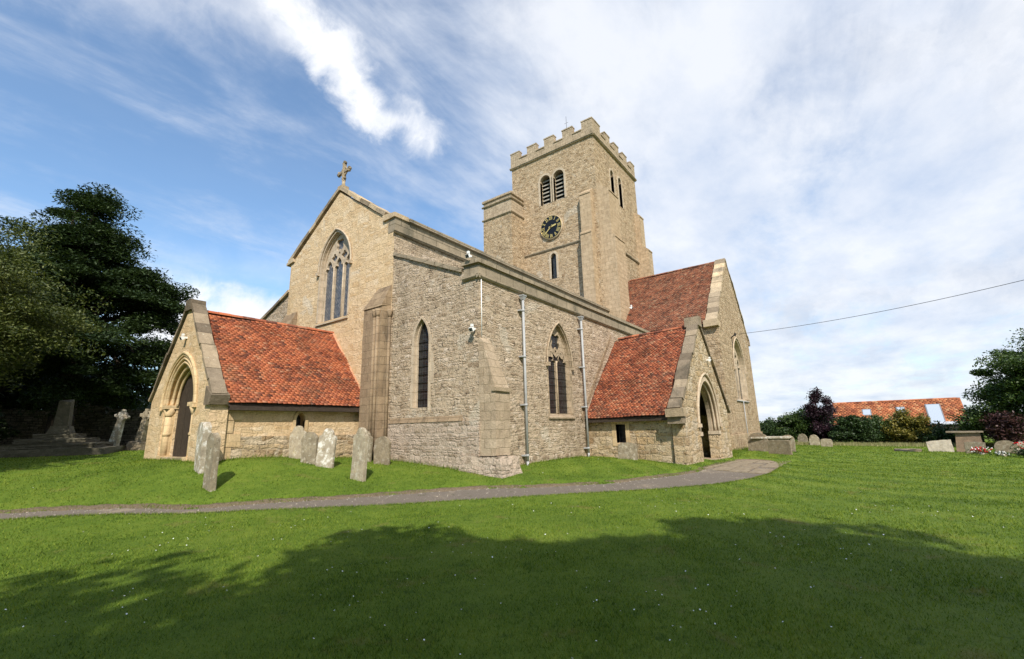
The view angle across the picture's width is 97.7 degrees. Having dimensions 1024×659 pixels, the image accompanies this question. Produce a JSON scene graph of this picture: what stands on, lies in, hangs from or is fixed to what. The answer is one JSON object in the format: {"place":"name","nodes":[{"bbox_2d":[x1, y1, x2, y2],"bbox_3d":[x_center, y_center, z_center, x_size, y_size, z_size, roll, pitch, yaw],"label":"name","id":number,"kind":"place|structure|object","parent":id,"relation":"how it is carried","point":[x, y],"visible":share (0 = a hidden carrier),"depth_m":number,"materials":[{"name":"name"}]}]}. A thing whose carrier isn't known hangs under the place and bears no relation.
{"place":"outdoors","nodes":[
{"label":"outdoors","id":0,"kind":"place"},
{"bbox_2d":[0,461,777,519],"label":"path","id":1,"kind":"structure","parent":0,"point":[708,476],"depth_m":11.51,"materials":[{"name":"grey gravel"}]},
{"bbox_2d":[0,459,770,513],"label":"path edge","id":2,"kind":"object","parent":1,"relation":"on","point":[139,506],"visible":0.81,"depth_m":10.92,"materials":[{"name":"soil"}]},
{"bbox_2d":[0,445,1013,519],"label":"long grass","id":3,"kind":"structure","parent":0,"point":[735,453],"depth_m":12.33,"materials":[{"name":"green plant"}]},
{"bbox_2d":[0,423,1023,658],"bbox_3d":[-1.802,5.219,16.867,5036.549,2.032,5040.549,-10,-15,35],"label":"grass ground","id":4,"kind":"structure","parent":0,"point":[406,486],"depth_m":5.69,"materials":[{"name":"green plant"}]},
{"bbox_2d":[0,408,21,439],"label":"dark shrub","id":5,"kind":"object","parent":4,"relation":"on","point":[4,430],"visible":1,"depth_m":24.28,"materials":[{"name":"green plant"}]},
{"bbox_2d":[0,216,111,392],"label":"broadleaf tree","id":6,"kind":"object","parent":4,"relation":"on","point":[18,318],"visible":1,"depth_m":18.09,"materials":[{"name":"green plant"}]},
{"bbox_2d":[0,399,126,457],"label":"churchyard cross","id":7,"kind":"object","parent":4,"relation":"on","point":[60,437],"visible":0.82,"depth_m":18.94,"materials":[{"name":"stone"}]},
{"bbox_2d":[0,402,143,445],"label":"boundary wall","id":8,"kind":"structure","parent":4,"relation":"on","point":[95,423],"depth_m":29.91,"materials":[{"name":"stone"}]},
{"bbox_2d":[0,359,159,416],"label":"dark tree","id":9,"kind":"object","parent":4,"relation":"on","point":[8,399],"visible":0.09,"depth_m":29.72,"materials":[{"name":"green plant"}]},
{"bbox_2d":[0,182,200,433],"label":"yew tree","id":10,"kind":"object","parent":4,"relation":"on","point":[94,249],"visible":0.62,"depth_m":26.63,"materials":[{"name":"green plant"}]},
{"bbox_2d":[109,409,129,445],"bbox_3d":[-21.915,5.705,24.904,0.988,2.481,0.260,-2,-12,1],"label":"leaning cross","id":11,"kind":"object","parent":4,"relation":"on","point":[122,416],"visible":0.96,"depth_m":24.89,"materials":[{"name":"stone"}]},
{"bbox_2d":[125,409,150,450],"bbox_3d":[-18.771,5.179,22.598,1.117,2.311,0.800,-3,-13,8],"label":"celtic cross","id":12,"kind":"object","parent":4,"relation":"on","point":[138,442],"visible":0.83,"depth_m":22.46,"materials":[{"name":"grey stone"}]},
{"bbox_2d":[194,422,211,473],"bbox_3d":[-8.673,3.430,12.532,0.529,1.640,0.212,-8,-12,40],"label":"headstone","id":13,"kind":"object","parent":4,"relation":"on","point":[204,431],"visible":0.78,"depth_m":12.41,"materials":[{"name":"stone"}]},
{"bbox_2d":[202,433,220,491],"bbox_3d":[-7.651,3.495,11.385,0.452,1.692,0.152,-10,-14,34],"label":"headstone","id":14,"kind":"object","parent":4,"relation":"on","point":[211,462],"visible":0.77,"depth_m":11.32,"materials":[{"name":"grey stone"}]},
{"bbox_2d":[288,426,306,458],"bbox_3d":[-7.181,3.932,14.996,0.632,1.390,0.112,-8,-17,11],"label":"headstone","id":15,"kind":"object","parent":4,"relation":"on","point":[297,433],"visible":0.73,"depth_m":15.01,"materials":[{"name":"grey stone"}]},
{"bbox_2d":[300,432,317,464],"bbox_3d":[-6.458,3.920,14.252,0.572,1.282,0.112,-8,-16,13],"label":"headstone","id":16,"kind":"object","parent":4,"relation":"on","point":[309,444],"visible":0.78,"depth_m":14.24,"materials":[{"name":"grey stone"}]},
{"bbox_2d":[315,428,336,467],"bbox_3d":[-5.809,3.845,13.988,0.591,1.485,0.122,-1,-14,11],"label":"headstone","id":17,"kind":"object","parent":4,"relation":"on","point":[326,450],"visible":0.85,"depth_m":13.96,"materials":[{"name":"stone"}]},
{"bbox_2d":[350,427,368,481],"bbox_3d":[-4.346,3.692,12.762,0.562,1.754,0.132,-7,-14,32],"label":"headstone","id":18,"kind":"object","parent":4,"relation":"on","point":[360,454],"visible":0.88,"depth_m":12.71,"materials":[{"name":"grey stone"}]},
{"bbox_2d":[367,431,372,461],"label":"headstone","id":19,"kind":"object","parent":4,"relation":"on","point":[370,447],"visible":0.28,"depth_m":15.66,"materials":[{"name":"grey stone"}]},
{"bbox_2d":[373,436,390,464],"bbox_3d":[-4.412,4.261,15.198,0.628,1.229,0.112,-6,-14,20],"label":"headstone","id":20,"kind":"object","parent":4,"relation":"on","point":[382,449],"visible":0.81,"depth_m":15.17,"materials":[{"name":"brown stone"}]},
{"bbox_2d":[144,116,762,478],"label":"parish church","id":21,"kind":"structure","parent":4,"relation":"on","point":[556,318],"depth_m":18.40,"materials":[{"name":"yellow stone"}]},
{"bbox_2d":[172,374,192,456],"bbox_3d":[-10.904,2.803,15.178,2.105,3.010,0.090,-10,-15,35],"label":"porch door","id":22,"kind":"structure","parent":21,"relation":"in","point":[184,413],"depth_m":15.34,"materials":[{"name":"wood"}]},
{"bbox_2d":[292,411,307,431],"bbox_3d":[-7.508,3.207,15.699,0.390,0.820,0.540,-10,-15,35],"label":"window","id":23,"kind":"structure","parent":21,"relation":"in","point":[296,419],"depth_m":15.71,"materials":[{"name":"yellow stone"}]},
{"bbox_2d":[314,228,352,326],"bbox_3d":[-8.150,-2.535,20.772,2.770,4.589,0.490,-10,-15,35],"label":"window","id":24,"kind":"structure","parent":21,"relation":"in","point":[335,261],"depth_m":21.08,"materials":[{"name":"stone"}]},
{"bbox_2d":[410,316,430,407],"bbox_3d":[-3.234,1.180,16.353,1.000,3.410,0.273,-10,-15,35],"label":"window","id":25,"kind":"structure","parent":21,"relation":"in","point":[421,339],"depth_m":16.43,"materials":[{"name":"stone"}]},
{"bbox_2d":[538,173,552,206],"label":"louvred window","id":26,"kind":"structure","parent":21,"relation":"in","point":[548,196],"depth_m":40.73,"materials":[{"name":"stone"}]},
{"bbox_2d":[549,251,558,279],"bbox_3d":[3.690,-5.550,38.583,0.920,2.500,0.330,-10,-15,35],"label":"window","id":27,"kind":"structure","parent":21,"relation":"in","point":[555,263],"depth_m":38.60,"materials":[{"name":"stone"}]},
{"bbox_2d":[551,167,566,201],"bbox_3d":[4.319,-12.857,39.802,1.460,3.060,0.680,-10,-15,35],"label":"louvred window","id":28,"kind":"structure","parent":21,"relation":"in","point":[561,192],"depth_m":39.90,"materials":[{"name":"stone"}]},
{"bbox_2d":[545,322,575,418],"bbox_3d":[1.937,1.658,18.686,0.415,4.050,2.170,-10,-15,35],"label":"window","id":29,"kind":"structure","parent":21,"relation":"in","point":[559,360],"depth_m":18.99,"materials":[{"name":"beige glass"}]},
{"bbox_2d":[609,168,615,194],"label":"louvred window","id":30,"kind":"structure","parent":21,"relation":"in","point":[614,190],"depth_m":40.58,"materials":[{"name":"stone"}]},
{"bbox_2d":[617,176,623,208],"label":"louvred window","id":31,"kind":"structure","parent":21,"relation":"in","point":[622,200],"depth_m":41.84,"materials":[{"name":"stone"}]},
{"bbox_2d":[611,421,629,445],"bbox_3d":[4.637,4.354,18.792,0.345,1.060,0.890,10,-17,-43],"label":"window","id":32,"kind":"structure","parent":21,"relation":"in","point":[624,433],"depth_m":18.86,"materials":[{"name":"yellow stone"}]},
{"bbox_2d":[733,337,749,401],"bbox_3d":[16.892,2.926,33.521,0.580,4.842,4.290,-10,-15,35],"label":"window","id":33,"kind":"structure","parent":21,"relation":"in","point":[739,362],"depth_m":34.67,"materials":[{"name":"stone"}]},
{"bbox_2d":[742,280,1022,333],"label":"overhead cable","id":34,"kind":"object","parent":21,"relation":"attached to","point":[895,308],"visible":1,"depth_m":25.04,"materials":[{"name":"black metal"}]},
{"bbox_2d":[5,467,1001,657],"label":"daisies","id":35,"kind":"object","parent":4,"relation":"on","point":[555,551],"visible":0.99,"depth_m":5.11,"materials":[{"name":"white plant"}]},
{"bbox_2d":[618,442,637,459],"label":"headstone","id":36,"kind":"object","parent":4,"relation":"on","point":[628,450],"visible":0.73,"depth_m":17.73,"materials":[{"name":"grey stone"}]},
{"bbox_2d":[703,460,785,473],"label":"paving slabs","id":37,"kind":"structure","parent":4,"relation":"on","point":[745,466],"depth_m":17.23,"materials":[{"name":"brown stone"}]},
{"bbox_2d":[748,433,767,451],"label":"headstone","id":38,"kind":"object","parent":4,"relation":"on","point":[759,445],"visible":0.74,"depth_m":28.14,"materials":[{"name":"brown stone"}]},
{"bbox_2d":[751,436,792,442],"bbox_3d":[16.314,7.308,27.974,2.094,1.222,1.182,-12,-17,41],"label":"table tomb","id":39,"kind":"object","parent":4,"relation":"on","point":[776,437],"visible":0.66,"depth_m":27.65,"materials":[{"name":"grey stone"}]},
{"bbox_2d":[759,416,794,435],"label":"hedge shrub","id":40,"kind":"object","parent":4,"relation":"on","point":[768,427],"visible":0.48,"depth_m":44.32,"materials":[{"name":"green plant"}]},
{"bbox_2d":[767,440,792,454],"bbox_3d":[14.956,6.725,24.972,0.152,1.088,1.192,2,-11,-40],"label":"headstone","id":41,"kind":"object","parent":4,"relation":"on","point":[784,447],"visible":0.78,"depth_m":24.93,"materials":[{"name":"grey stone"}]},
{"bbox_2d":[784,435,795,451],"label":"headstone","id":42,"kind":"object","parent":4,"relation":"on","point":[792,440],"visible":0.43,"depth_m":27.55,"materials":[{"name":"grey stone"}]},
{"bbox_2d":[773,411,813,441],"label":"hedge shrub","id":43,"kind":"object","parent":4,"relation":"on","point":[797,419],"visible":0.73,"depth_m":43.80,"materials":[{"name":"green plant"}]},
{"bbox_2d":[797,434,807,442],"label":"headstone","id":44,"kind":"object","parent":4,"relation":"on","point":[802,438],"visible":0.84,"depth_m":41.08,"materials":[{"name":"grey stone"}]},
{"bbox_2d":[809,434,819,444],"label":"headstone","id":45,"kind":"object","parent":4,"relation":"on","point":[813,438],"visible":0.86,"depth_m":38.39,"materials":[{"name":"grey stone"}]},
{"bbox_2d":[801,415,829,441],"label":"hedge shrub","id":46,"kind":"object","parent":4,"relation":"on","point":[807,432],"visible":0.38,"depth_m":42.90,"materials":[{"name":"green plant"}]},
{"bbox_2d":[799,386,841,441],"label":"purple plum tree","id":47,"kind":"object","parent":4,"relation":"on","point":[811,410],"visible":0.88,"depth_m":42.29,"materials":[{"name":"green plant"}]},
{"bbox_2d":[820,439,832,446],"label":"headstone","id":48,"kind":"object","parent":4,"relation":"on","point":[826,442],"visible":0.71,"depth_m":34.68,"materials":[{"name":"grey stone"}]},
{"bbox_2d":[827,415,883,442],"bbox_3d":[30.401,9.110,39.639,4.128,3.166,4.549,-10,-15,35],"label":"hedge shrub","id":49,"kind":"object","parent":4,"relation":"on","point":[850,428],"visible":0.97,"depth_m":39.04,"materials":[{"name":"green plant"}]},
{"bbox_2d":[866,414,902,443],"bbox_3d":[33.241,9.128,39.575,4.010,3.354,3.808,-10,-15,35],"label":"hedge shrub","id":50,"kind":"object","parent":4,"relation":"on","point":[880,420],"visible":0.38,"depth_m":39.36,"materials":[{"name":"green plant"}]},
{"bbox_2d":[832,397,964,434],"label":"tiled barn","id":51,"kind":"structure","parent":4,"relation":"on","point":[936,409],"depth_m":51.80,"materials":[{"name":"tile"}]},
{"bbox_2d":[894,448,921,451],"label":"grave slab","id":52,"kind":"structure","parent":4,"relation":"on","point":[911,450],"depth_m":27.51,"materials":[{"name":"grey stone"}]},
{"bbox_2d":[880,407,939,443],"bbox_3d":[33.982,8.513,37.998,4.534,3.849,3.575,-10,-15,35],"label":"hedge shrub","id":53,"kind":"object","parent":4,"relation":"on","point":[909,423],"visible":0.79,"depth_m":37.74,"materials":[{"name":"green plant"}]},
{"bbox_2d":[912,420,956,442],"bbox_3d":[34.737,8.784,36.366,3.578,2.805,3.528,4,-14,-24],"label":"hedge shrub","id":54,"kind":"object","parent":4,"relation":"on","point":[939,433],"visible":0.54,"depth_m":36.03,"materials":[{"name":"green plant"}]},
{"bbox_2d":[926,439,953,451],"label":"headstone","id":55,"kind":"object","parent":4,"relation":"on","point":[940,445],"visible":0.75,"depth_m":27.29,"materials":[{"name":"beige stone"}]},
{"bbox_2d":[940,421,961,428],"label":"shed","id":56,"kind":"structure","parent":4,"relation":"on","point":[951,423],"depth_m":47.27,"materials":[{"name":"white"}]},
{"bbox_2d":[945,431,982,451],"bbox_3d":[27.367,6.897,26.921,1.610,1.529,1.220,-13,-17,43],"label":"brick tomb","id":57,"kind":"object","parent":4,"relation":"on","point":[961,437],"visible":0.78,"depth_m":26.68,"materials":[{"name":"grey stone"}]},
{"bbox_2d":[946,402,994,444],"bbox_3d":[34.349,7.114,32.777,3.540,3.552,3.527,-10,-15,35],"label":"hedge shrub","id":58,"kind":"object","parent":4,"relation":"on","point":[967,423],"visible":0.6,"depth_m":32.78,"materials":[{"name":"green plant"}]},
{"bbox_2d":[964,442,986,453],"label":"headstone","id":59,"kind":"object","parent":4,"relation":"on","point":[968,445],"visible":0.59,"depth_m":25.18,"materials":[{"name":"grey stone"}]},
{"bbox_2d":[957,446,995,454],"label":"grave flowers","id":60,"kind":"object","parent":4,"relation":"on","point":[981,451],"visible":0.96,"depth_m":24.30,"materials":[{"name":"red plant"}]},
{"bbox_2d":[962,328,1023,440],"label":"broadleaf tree","id":61,"kind":"object","parent":4,"relation":"on","point":[999,393],"visible":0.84,"depth_m":31.98,"materials":[{"name":"green plant"}]},
{"bbox_2d":[979,410,1023,443],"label":"hedge shrub","id":62,"kind":"object","parent":4,"relation":"on","point":[1007,426],"visible":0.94,"depth_m":30.37,"materials":[{"name":"purple plant"}]},
{"bbox_2d":[988,450,1016,455],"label":"grave flowers","id":63,"kind":"object","parent":4,"relation":"on","point":[1004,453],"visible":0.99,"depth_m":22.96,"materials":[{"name":"white plant"}]},
{"bbox_2d":[994,440,1017,452],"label":"headstone","id":64,"kind":"object","parent":4,"relation":"on","point":[1004,445],"visible":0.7,"depth_m":24.88,"materials":[{"name":"grey stone"}]},
{"bbox_2d":[1005,408,1023,440],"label":"hedge shrub","id":65,"kind":"object","parent":4,"relation":"on","point":[1016,415],"visible":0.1,"depth_m":31.23,"materials":[{"name":"green plant"}]},
{"bbox_2d":[1010,440,1023,452],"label":"grave flowers","id":66,"kind":"object","parent":4,"relation":"on","point":[1019,445],"visible":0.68,"depth_m":24.55,"materials":[{"name":"red plant"}]},
{"bbox_2d":[1013,446,1023,456],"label":"flowers","id":67,"kind":"object","parent":4,"relation":"on","point":[1020,451],"visible":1,"depth_m":22.11,"materials":[{"name":"green plant"}]},
{"bbox_2d":[0,0,1023,422],"label":"sky","id":68,"kind":"structure","parent":0,"point":[841,159],"materials":[{"name":"blue"}]},
{"bbox_2d":[795,441,994,447],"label":"rough grass","id":69,"kind":"structure","parent":0,"point":[881,444],"depth_m":36.76,"materials":[{"name":"green plant"}]}
]}

